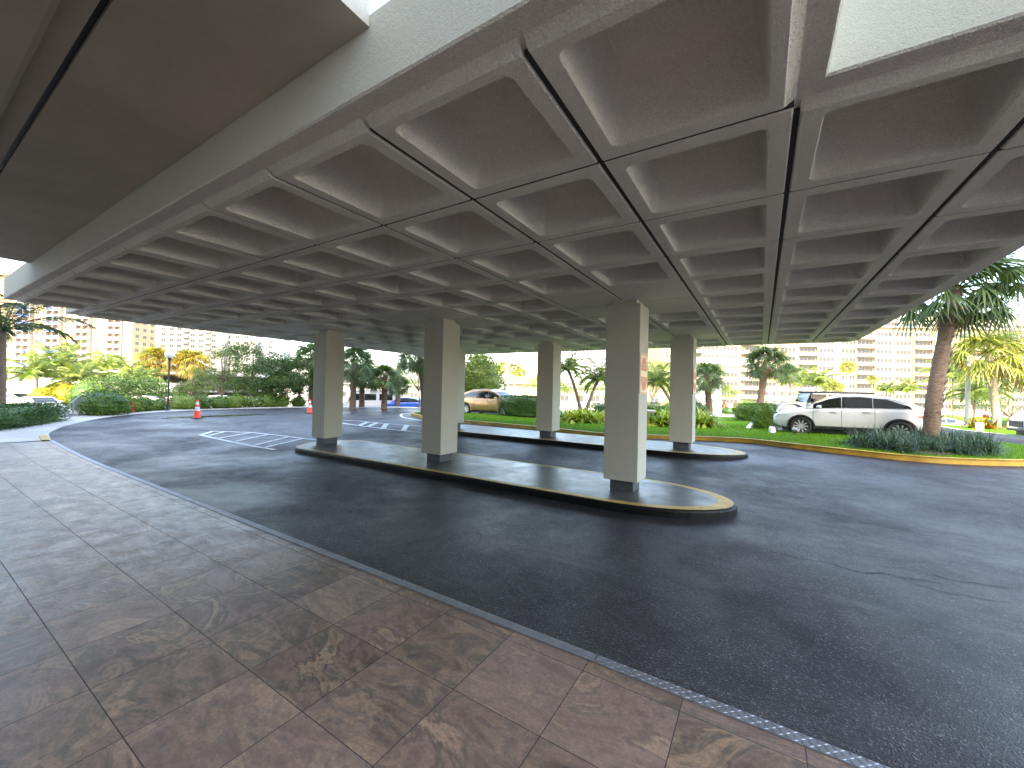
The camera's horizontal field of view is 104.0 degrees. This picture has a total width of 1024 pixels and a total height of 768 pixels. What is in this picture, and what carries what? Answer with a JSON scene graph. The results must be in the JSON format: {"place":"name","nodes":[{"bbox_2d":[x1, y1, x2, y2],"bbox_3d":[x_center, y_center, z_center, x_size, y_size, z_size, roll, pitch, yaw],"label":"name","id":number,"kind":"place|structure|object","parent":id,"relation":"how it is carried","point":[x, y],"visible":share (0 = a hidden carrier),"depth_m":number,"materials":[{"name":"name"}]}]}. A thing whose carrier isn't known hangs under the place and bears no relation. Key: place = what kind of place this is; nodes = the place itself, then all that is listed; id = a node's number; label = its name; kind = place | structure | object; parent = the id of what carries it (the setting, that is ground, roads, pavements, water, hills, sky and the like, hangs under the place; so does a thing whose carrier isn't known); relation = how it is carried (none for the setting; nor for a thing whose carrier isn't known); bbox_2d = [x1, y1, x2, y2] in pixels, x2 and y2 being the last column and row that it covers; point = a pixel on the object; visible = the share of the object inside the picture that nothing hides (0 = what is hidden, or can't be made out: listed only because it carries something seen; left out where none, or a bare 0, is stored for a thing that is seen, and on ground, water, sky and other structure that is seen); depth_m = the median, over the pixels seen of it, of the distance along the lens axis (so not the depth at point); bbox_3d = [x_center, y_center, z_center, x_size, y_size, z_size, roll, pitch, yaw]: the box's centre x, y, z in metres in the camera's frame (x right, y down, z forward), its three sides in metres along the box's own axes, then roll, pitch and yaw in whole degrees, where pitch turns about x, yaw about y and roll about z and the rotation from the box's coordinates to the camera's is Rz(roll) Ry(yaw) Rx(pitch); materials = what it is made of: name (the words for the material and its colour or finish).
{"place":"outdoors","nodes":[
{"label":"outdoors","id":0,"kind":"place"},
{"bbox_2d":[0,0,369,262],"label":"overhead slab","id":1,"kind":"structure","parent":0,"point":[105,105],"depth_m":2.92,"materials":[{"name":"paint"}]},
{"bbox_2d":[0,406,563,442],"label":"pavement","id":2,"kind":"structure","parent":0,"point":[29,433],"depth_m":13.88,"materials":[{"name":"concrete"}]},
{"bbox_2d":[344,362,379,406],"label":"palm tree","id":3,"kind":"object","parent":2,"relation":"on","point":[361,391],"visible":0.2,"depth_m":32.79,"materials":[{"name":"green plant"}]},
{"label":"lawn","id":4,"kind":"structure","parent":2,"relation":"on","visible":0},
{"bbox_2d":[0,401,74,430],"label":"hedge","id":5,"kind":"object","parent":4,"relation":"on","point":[20,414],"visible":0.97,"depth_m":14.48,"materials":[{"name":"green plant"}]},
{"bbox_2d":[0,0,1023,385],"label":"sky","id":6,"kind":"structure","parent":0,"point":[6,265],"materials":[{"name":"white"}]},
{"bbox_2d":[6,388,1023,662],"bbox_3d":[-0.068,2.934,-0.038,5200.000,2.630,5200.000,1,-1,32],"label":"ground","id":7,"kind":"structure","parent":0,"point":[18,390],"depth_m":111.27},
{"bbox_2d":[12,396,62,407],"bbox_3d":[-38.995,1.718,32.971,4.820,1.429,2.224,1,-1,20],"label":"parked car","id":8,"kind":"object","parent":7,"relation":"on","point":[46,399],"visible":0.18,"depth_m":32.54,"materials":[{"name":"white paint"}]},
{"bbox_2d":[6,347,74,388],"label":"palm tree","id":9,"kind":"object","parent":7,"relation":"on","point":[41,364],"visible":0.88,"depth_m":41.48,"materials":[{"name":"green plant"}]},
{"bbox_2d":[0,272,95,403],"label":"palm tree","id":10,"kind":"object","parent":7,"relation":"on","point":[6,327],"visible":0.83,"depth_m":17.34,"materials":[{"name":"green plant"}]},
{"bbox_2d":[49,380,77,406],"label":"shrub","id":11,"kind":"object","parent":7,"relation":"on","point":[60,391],"visible":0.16,"depth_m":41.90,"materials":[{"name":"yellow plant"}]},
{"bbox_2d":[19,339,109,382],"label":"palm tree","id":12,"kind":"object","parent":7,"relation":"on","point":[69,353],"visible":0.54,"depth_m":47.41,"materials":[{"name":"green plant"}]},
{"bbox_2d":[46,357,107,387],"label":"palm tree","id":13,"kind":"object","parent":7,"relation":"on","point":[74,375],"visible":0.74,"depth_m":43.60,"materials":[{"name":"green plant"}]},
{"bbox_2d":[0,273,155,379],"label":"apartment tower","id":14,"kind":"structure","parent":7,"relation":"on","point":[121,338],"depth_m":159.04,"materials":[{"name":"yellow paint"}]},
{"bbox_2d":[64,379,105,407],"bbox_3d":[-38.084,1.093,35.995,4.422,3.170,3.083,1,-1,32],"label":"shrub","id":15,"kind":"object","parent":7,"relation":"on","point":[78,388],"visible":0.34,"depth_m":35.07,"materials":[{"name":"green plant"}]},
{"bbox_2d":[94,350,134,379],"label":"palm tree","id":16,"kind":"object","parent":7,"relation":"on","point":[108,364],"visible":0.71,"depth_m":59.60,"materials":[{"name":"green plant"}]},
{"bbox_2d":[65,374,169,398],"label":"tree","id":17,"kind":"object","parent":7,"relation":"on","point":[109,383],"visible":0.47,"depth_m":41.46,"materials":[{"name":"green plant"}]},
{"bbox_2d":[104,356,163,383],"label":"palm tree","id":18,"kind":"object","parent":7,"relation":"on","point":[124,368],"visible":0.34,"depth_m":49.15,"materials":[{"name":"green plant"}]},
{"bbox_2d":[6,368,267,397],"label":"parking deck","id":19,"kind":"structure","parent":7,"relation":"on","point":[15,383],"depth_m":56.49,"materials":[{"name":"white paint"}]},
{"bbox_2d":[118,363,167,392],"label":"palm tree","id":20,"kind":"object","parent":7,"relation":"on","point":[145,373],"visible":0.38,"depth_m":45.63,"materials":[{"name":"green plant"}]},
{"bbox_2d":[110,373,175,397],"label":"tree","id":21,"kind":"object","parent":7,"relation":"on","point":[156,383],"visible":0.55,"depth_m":43.43,"materials":[{"name":"green plant"}]},
{"bbox_2d":[129,341,182,393],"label":"tree","id":22,"kind":"object","parent":7,"relation":"on","point":[156,354],"visible":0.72,"depth_m":51.26,"materials":[{"name":"yellow plant"}]},
{"bbox_2d":[170,347,215,392],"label":"tree","id":23,"kind":"object","parent":7,"relation":"on","point":[188,367],"visible":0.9,"depth_m":53.24,"materials":[{"name":"yellow plant"}]},
{"bbox_2d":[157,325,228,372],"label":"apartment block","id":24,"kind":"structure","parent":7,"relation":"on","point":[174,338],"depth_m":205.25,"materials":[{"name":"white paint"}]},
{"bbox_2d":[172,374,219,397],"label":"tree","id":25,"kind":"object","parent":7,"relation":"on","point":[198,389],"visible":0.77,"depth_m":39.39,"materials":[{"name":"green plant"}]},
{"bbox_2d":[190,342,251,396],"bbox_3d":[-24.458,-0.430,34.090,5.155,6.489,3.517,1,-1,4],"label":"tree","id":26,"kind":"object","parent":7,"relation":"on","point":[200,375],"visible":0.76,"depth_m":33.61,"materials":[{"name":"green plant"}]},
{"bbox_2d":[228,334,263,375],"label":"apartment block","id":27,"kind":"structure","parent":7,"relation":"on","point":[236,338],"depth_m":210.29,"materials":[{"name":"white paint"}]},
{"bbox_2d":[221,340,274,396],"bbox_3d":[-21.343,-0.696,33.005,4.295,6.090,3.132,1,-1,1],"label":"tree","id":28,"kind":"object","parent":7,"relation":"on","point":[241,383],"visible":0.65,"depth_m":32.46,"materials":[{"name":"green plant"}]},
{"bbox_2d":[263,339,290,375],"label":"apartment block","id":29,"kind":"structure","parent":7,"relation":"on","point":[280,346],"depth_m":240.29,"materials":[{"name":"white paint"}]},
{"bbox_2d":[277,353,313,395],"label":"tree","id":30,"kind":"object","parent":7,"relation":"on","point":[298,367],"visible":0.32,"depth_m":32.49,"materials":[{"name":"green plant"}]},
{"bbox_2d":[289,342,313,405],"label":"palm tree","id":31,"kind":"object","parent":7,"relation":"on","point":[308,348],"visible":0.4,"depth_m":33.32,"materials":[{"name":"green plant"}]},
{"bbox_2d":[41,407,568,437],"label":"kerb","id":32,"kind":"structure","parent":7,"relation":"on","point":[47,431],"depth_m":20.75,"materials":[{"name":"concrete"}]},
{"bbox_2d":[343,347,379,408],"bbox_3d":[-11.851,-0.617,29.977,4.144,5.309,4.019,1,-1,32],"label":"palm tree","id":33,"kind":"object","parent":7,"relation":"on","point":[353,373],"visible":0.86,"depth_m":29.75,"materials":[{"name":"green plant"}]},
{"bbox_2d":[343,390,395,405],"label":"van","id":34,"kind":"object","parent":7,"relation":"on","point":[375,399],"visible":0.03,"depth_m":40.17,"materials":[{"name":"white paint"}]},
{"bbox_2d":[363,360,406,408],"bbox_3d":[-9.807,0.039,31.067,3.340,4.120,3.392,1,-1,4],"label":"palm tree","id":35,"kind":"object","parent":7,"relation":"on","point":[385,372],"visible":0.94,"depth_m":30.75,"materials":[{"name":"green plant"}]},
{"bbox_2d":[387,397,420,406],"bbox_3d":[-10.662,2.087,39.976,4.530,1.610,2.253,1,-1,0],"label":"parked car","id":36,"kind":"object","parent":7,"relation":"on","point":[408,401],"visible":0.24,"depth_m":39.13,"materials":[{"name":"blue paint"}]},
{"bbox_2d":[0,441,854,767],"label":"walkway","id":37,"kind":"structure","parent":7,"relation":"on","point":[142,625],"depth_m":2.81,"materials":[{"name":"brown tile"}]},
{"bbox_2d":[465,354,507,391],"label":"tree","id":38,"kind":"object","parent":7,"relation":"on","point":[481,371],"visible":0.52,"depth_m":33.00,"materials":[{"name":"green plant"}]},
{"bbox_2d":[505,362,523,394],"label":"palm tree","id":39,"kind":"object","parent":7,"relation":"on","point":[515,371],"visible":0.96,"depth_m":99.85,"materials":[{"name":"yellow plant"}]},
{"bbox_2d":[505,377,536,397],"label":"building","id":40,"kind":"structure","parent":7,"relation":"on","point":[517,386],"depth_m":110.00,"materials":[{"name":"paint"}]},
{"bbox_2d":[527,352,537,377],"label":"distant tower","id":41,"kind":"structure","parent":7,"relation":"on","point":[532,364],"depth_m":380.22,"materials":[{"name":"paint"}]},
{"bbox_2d":[560,386,604,406],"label":"building","id":42,"kind":"structure","parent":7,"relation":"on","point":[569,400],"depth_m":87.96,"materials":[{"name":"white paint"}]},
{"bbox_2d":[565,350,605,385],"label":"distant tower","id":43,"kind":"structure","parent":7,"relation":"on","point":[597,357],"depth_m":330.31,"materials":[{"name":"white glass"}]},
{"bbox_2d":[574,357,605,412],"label":"palm tree","id":44,"kind":"object","parent":7,"relation":"on","point":[595,377],"visible":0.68,"depth_m":25.16,"materials":[{"name":"green plant"}]},
{"bbox_2d":[647,382,669,405],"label":"building","id":45,"kind":"structure","parent":7,"relation":"on","point":[660,396],"depth_m":99.98,"materials":[{"name":"beige paint"}]},
{"bbox_2d":[411,412,1023,465],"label":"kerb","id":46,"kind":"structure","parent":7,"relation":"on","point":[972,461],"depth_m":11.80,"materials":[{"name":"yellow paint"}]},
{"bbox_2d":[778,363,803,401],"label":"palm tree","id":47,"kind":"object","parent":7,"relation":"on","point":[793,376],"visible":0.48,"depth_m":32.66,"materials":[{"name":"green plant"}]},
{"bbox_2d":[794,366,839,390],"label":"palm tree","id":48,"kind":"object","parent":7,"relation":"on","point":[819,378],"visible":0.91,"depth_m":57.35,"materials":[{"name":"green plant"}]},
{"bbox_2d":[648,326,1023,413],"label":"apartment building","id":49,"kind":"structure","parent":7,"relation":"on","point":[875,353],"depth_m":128.05,"materials":[{"name":"beige paint"}]},
{"bbox_2d":[665,342,1023,410],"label":"more windows","id":50,"kind":"structure","parent":49,"relation":"in","point":[725,348],"depth_m":128.03,"materials":[{"name":"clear glass"}]},
{"bbox_2d":[884,316,1023,328],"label":"penthouse block","id":51,"kind":"structure","parent":49,"relation":"on","point":[1020,323],"depth_m":133.30,"materials":[{"name":"paint"}]},
{"bbox_2d":[835,359,858,391],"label":"palm tree","id":52,"kind":"object","parent":7,"relation":"on","point":[851,365],"visible":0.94,"depth_m":74.92,"materials":[{"name":"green plant"}]},
{"bbox_2d":[872,379,901,395],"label":"palm tree","id":53,"kind":"object","parent":7,"relation":"on","point":[882,387],"visible":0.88,"depth_m":65.94,"materials":[{"name":"green plant"}]},
{"bbox_2d":[888,376,925,401],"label":"palm tree","id":54,"kind":"object","parent":7,"relation":"on","point":[905,387],"visible":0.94,"depth_m":63.67,"materials":[{"name":"green plant"}]},
{"bbox_2d":[941,426,1023,439],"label":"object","id":55,"kind":"structure","parent":7,"relation":"on","point":[1017,437],"depth_m":16.29,"materials":[{"name":"concrete"}]},
{"bbox_2d":[49,407,1023,767],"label":"driveway","id":56,"kind":"structure","parent":0,"point":[875,663],"depth_m":4.87,"materials":[{"name":"grey asphalt"}]},
{"bbox_2d":[200,431,315,449],"bbox_3d":[-8.975,1.908,14.325,5.342,0.129,2.243,1,-1,29],"label":"road marking","id":57,"kind":"object","parent":56,"relation":"on","point":[204,435],"visible":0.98,"depth_m":14.11,"materials":[{"name":"paint"}]},
{"bbox_2d":[49,440,889,767],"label":"kerb","id":58,"kind":"object","parent":56,"relation":"on","point":[813,744],"visible":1,"depth_m":2.99,"materials":[{"name":"concrete"}]},
{"bbox_2d":[464,389,511,414],"bbox_3d":[-1.309,1.215,26.887,5.240,1.750,2.410,1,-1,31],"label":"parked car","id":59,"kind":"object","parent":56,"relation":"on","point":[481,400],"visible":0.48,"depth_m":26.26,"materials":[{"name":"brown metal"}]},
{"bbox_2d":[295,440,737,518],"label":"traffic island","id":60,"kind":"structure","parent":56,"relation":"on","point":[651,497],"depth_m":8.26,"materials":[{"name":"black paint"}]},
{"bbox_2d":[312,330,344,444],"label":"column","id":61,"kind":"structure","parent":60,"relation":"on","point":[328,384],"depth_m":12.57,"materials":[{"name":"paint"}]},
{"bbox_2d":[421,318,459,461],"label":"column","id":62,"kind":"structure","parent":60,"relation":"on","point":[440,388],"depth_m":10.03,"materials":[{"name":"paint"}]},
{"bbox_2d":[603,299,648,491],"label":"column","id":63,"kind":"structure","parent":60,"relation":"on","point":[625,420],"depth_m":7.49,"materials":[{"name":"paint"}]},
{"bbox_2d":[639,353,647,393],"bbox_3d":[2.489,-0.190,7.554,0.018,0.760,0.580,1,-1,32],"label":"traffic sign","id":64,"kind":"object","parent":63,"relation":"attached to","point":[643,376],"visible":1,"depth_m":7.51,"materials":[{"name":"white metal"}]},
{"bbox_2d":[457,425,747,459],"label":"traffic island","id":65,"kind":"structure","parent":56,"relation":"on","point":[667,449],"depth_m":13.12,"materials":[{"name":"black paint"}]},
{"bbox_2d":[458,347,465,426],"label":"column","id":66,"kind":"structure","parent":65,"relation":"on","point":[462,354],"depth_m":16.80,"materials":[{"name":"paint"}]},
{"bbox_2d":[536,341,560,436],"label":"column","id":67,"kind":"structure","parent":65,"relation":"on","point":[548,390],"depth_m":14.27,"materials":[{"name":"paint"}]},
{"bbox_2d":[669,335,696,449],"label":"column","id":68,"kind":"structure","parent":65,"relation":"on","point":[682,407],"depth_m":11.85,"materials":[{"name":"paint"}]},
{"bbox_2d":[3,0,1023,355],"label":"canopy","id":69,"kind":"object","parent":68,"relation":"on","point":[503,176],"visible":0.88,"depth_m":3.60,"materials":[{"name":"paint"}]},
{"bbox_2d":[772,391,873,413],"bbox_3d":[15.565,1.250,20.494,4.220,1.760,1.900,1,-1,14],"label":"off roader","id":70,"kind":"object","parent":56,"relation":"on","point":[804,398],"visible":0.09,"depth_m":20.12,"materials":[{"name":"silver metal"}]},
{"bbox_2d":[773,394,923,435],"bbox_3d":[12.588,1.178,15.092,4.530,1.620,2.253,1,-1,36],"label":"parked car","id":71,"kind":"object","parent":56,"relation":"on","point":[830,414],"visible":0.85,"depth_m":14.36,"materials":[{"name":"white paint"}]},
{"bbox_2d":[1006,415,1023,434],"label":"parked car","id":72,"kind":"object","parent":56,"relation":"on","point":[1016,424],"visible":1,"depth_m":15.78,"materials":[{"name":"silver metal"}]},
{"bbox_2d":[571,410,739,419],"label":"lawn","id":73,"kind":"structure","parent":0,"point":[712,416],"depth_m":27.89,"materials":[{"name":"green plant"}]},
{"bbox_2d":[561,351,586,411],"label":"palm tree","id":74,"kind":"object","parent":73,"relation":"on","point":[570,367],"visible":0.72,"depth_m":26.89,"materials":[{"name":"green plant"}]},
{"bbox_2d":[586,402,668,417],"bbox_3d":[8.088,1.907,28.980,1.600,1.047,7.558,2,-1,-27],"label":"hedge","id":75,"kind":"object","parent":73,"relation":"on","point":[600,406],"visible":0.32,"depth_m":30.20,"materials":[{"name":"green plant"}]},
{"bbox_2d":[647,362,669,401],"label":"palm tree","id":76,"kind":"object","parent":73,"relation":"on","point":[659,380],"visible":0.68,"depth_m":30.67,"materials":[{"name":"green plant"}]},
{"bbox_2d":[647,358,669,406],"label":"tree","id":77,"kind":"object","parent":73,"relation":"on","point":[653,395],"visible":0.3,"depth_m":49.91,"materials":[{"name":"yellow plant"}]},
{"bbox_2d":[696,356,730,414],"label":"palm tree","id":78,"kind":"object","parent":73,"relation":"on","point":[710,378],"visible":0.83,"depth_m":30.52,"materials":[{"name":"green plant"}]},
{"bbox_2d":[696,357,749,414],"bbox_3d":[17.146,0.582,35.004,5.000,5.400,4.400,1,-1,0],"label":"white gateway","id":79,"kind":"object","parent":73,"relation":"on","point":[729,362],"visible":0.29,"depth_m":34.71,"materials":[{"name":"paint"}]},
{"bbox_2d":[737,344,797,402],"bbox_3d":[17.165,-0.193,27.052,3.515,5.422,3.626,2,-1,-14],"label":"palm tree","id":80,"kind":"object","parent":73,"relation":"on","point":[765,370],"visible":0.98,"depth_m":26.74,"materials":[{"name":"green plant"}]},
{"bbox_2d":[415,412,1023,458],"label":"lawn","id":81,"kind":"structure","parent":0,"point":[828,444],"depth_m":14.79,"materials":[{"name":"green plant"}]},
{"bbox_2d":[390,353,423,414],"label":"palm tree","id":82,"kind":"object","parent":81,"relation":"on","point":[417,367],"visible":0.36,"depth_m":23.44,"materials":[{"name":"green plant"}]},
{"bbox_2d":[496,395,536,417],"bbox_3d":[0.895,1.365,24.337,3.751,1.451,1.689,1,-1,30],"label":"hedge","id":83,"kind":"object","parent":81,"relation":"on","point":[518,405],"visible":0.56,"depth_m":23.95,"materials":[{"name":"green plant"}]},
{"bbox_2d":[732,403,754,420],"bbox_3d":[13.974,1.671,23.730,1.577,1.125,1.465,1,-1,21],"label":"box shrub","id":84,"kind":"object","parent":81,"relation":"on","point":[740,411],"visible":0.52,"depth_m":23.43,"materials":[{"name":"green plant"}]},
{"bbox_2d":[747,402,777,428],"bbox_3d":[11.242,1.428,17.961,1.036,1.231,1.042,1,-1,9],"label":"box shrub","id":85,"kind":"object","parent":81,"relation":"on","point":[761,414],"visible":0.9,"depth_m":17.63,"materials":[{"name":"green plant"}]},
{"bbox_2d":[859,445,975,454],"bbox_3d":[12.492,1.872,12.135,4.045,0.126,2.620,2,-1,-36],"label":"planting bed","id":86,"kind":"object","parent":81,"relation":"on","point":[935,453],"visible":0.1,"depth_m":10.97,"materials":[{"name":"plant"}]},
{"bbox_2d":[835,423,1017,457],"bbox_3d":[12.483,1.688,11.928,5.204,0.999,3.610,2,-1,-25],"label":"ground cover","id":87,"kind":"object","parent":86,"relation":"on","point":[961,441],"visible":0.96,"depth_m":11.40,"materials":[{"name":"green plant"}]},
{"bbox_2d":[884,249,1023,440],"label":"palm tree","id":88,"kind":"object","parent":81,"relation":"on","point":[953,314],"visible":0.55,"depth_m":12.29,"materials":[{"name":"green plant"}]},
{"bbox_2d":[941,417,1023,435],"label":"lawn","id":89,"kind":"structure","parent":0,"point":[1005,431],"depth_m":19.13,"materials":[{"name":"green plant"}]},
{"bbox_2d":[916,356,981,418],"bbox_3d":[43.885,0.676,40.074,5.080,7.812,5.198,1,-1,32],"label":"palm tree","id":90,"kind":"object","parent":89,"relation":"on","point":[947,376],"visible":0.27,"depth_m":39.99,"materials":[{"name":"green plant"}]},
{"bbox_2d":[963,326,970,425],"bbox_3d":[27.374,-1.073,24.026,1.800,8.089,0.384,1,-1,32],"label":"light pole","id":91,"kind":"object","parent":89,"relation":"on","point":[967,397],"visible":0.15,"depth_m":23.93,"materials":[{"name":"white metal"}]},
{"bbox_2d":[944,369,1015,424],"bbox_3d":[32.356,1.486,27.938,3.486,5.206,3.542,1,-1,32],"label":"palm tree","id":92,"kind":"object","parent":89,"relation":"on","point":[978,391],"visible":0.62,"depth_m":27.90,"materials":[{"name":"green plant"}]},
{"bbox_2d":[947,326,1023,426],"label":"palm tree","id":93,"kind":"object","parent":89,"relation":"on","point":[989,366],"visible":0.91,"depth_m":21.80,"materials":[{"name":"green plant"}]},
{"bbox_2d":[947,380,1023,427],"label":"tree","id":94,"kind":"object","parent":89,"relation":"on","point":[1009,415],"visible":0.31,"depth_m":33.89,"materials":[{"name":"green plant"}]},
{"bbox_2d":[981,338,1023,395],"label":"palm tree","id":95,"kind":"object","parent":89,"relation":"on","point":[1003,385],"visible":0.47,"depth_m":22.46,"materials":[{"name":"green plant"}]},
{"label":"planting bed","id":96,"kind":"structure","parent":0,"visible":0},
{"bbox_2d":[71,389,135,415],"bbox_3d":[-20.506,0.951,20.202,3.065,1.494,2.428,1,-1,32],"label":"shrub","id":97,"kind":"object","parent":96,"relation":"on","point":[101,402],"visible":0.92,"depth_m":19.55,"materials":[{"name":"green plant"}]},
{"bbox_2d":[169,393,200,409],"bbox_3d":[-20.928,1.145,25.523,2.347,1.171,1.678,1,-1,32],"label":"shrub","id":98,"kind":"object","parent":96,"relation":"on","point":[182,401],"visible":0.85,"depth_m":25.07,"materials":[{"name":"green plant"}]},
{"bbox_2d":[209,395,230,408],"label":"shrub","id":99,"kind":"object","parent":96,"relation":"on","point":[221,402],"visible":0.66,"depth_m":26.89,"materials":[{"name":"green plant"}]},
{"bbox_2d":[225,394,246,407],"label":"shrub","id":100,"kind":"object","parent":96,"relation":"on","point":[237,401],"visible":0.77,"depth_m":27.73,"materials":[{"name":"green plant"}]},
{"bbox_2d":[258,393,278,406],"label":"shrub","id":101,"kind":"object","parent":96,"relation":"on","point":[269,400],"visible":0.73,"depth_m":29.61,"materials":[{"name":"green plant"}]},
{"bbox_2d":[243,350,310,406],"bbox_3d":[-18.199,-0.358,30.951,4.661,4.650,3.559,1,-1,4],"label":"tree","id":102,"kind":"object","parent":96,"relation":"on","point":[281,383],"visible":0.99,"depth_m":30.32,"materials":[{"name":"green plant"}]},
{"bbox_2d":[387,375,411,406],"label":"palm tree","id":103,"kind":"object","parent":96,"relation":"on","point":[403,391],"visible":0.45,"depth_m":34.81,"materials":[{"name":"green plant"}]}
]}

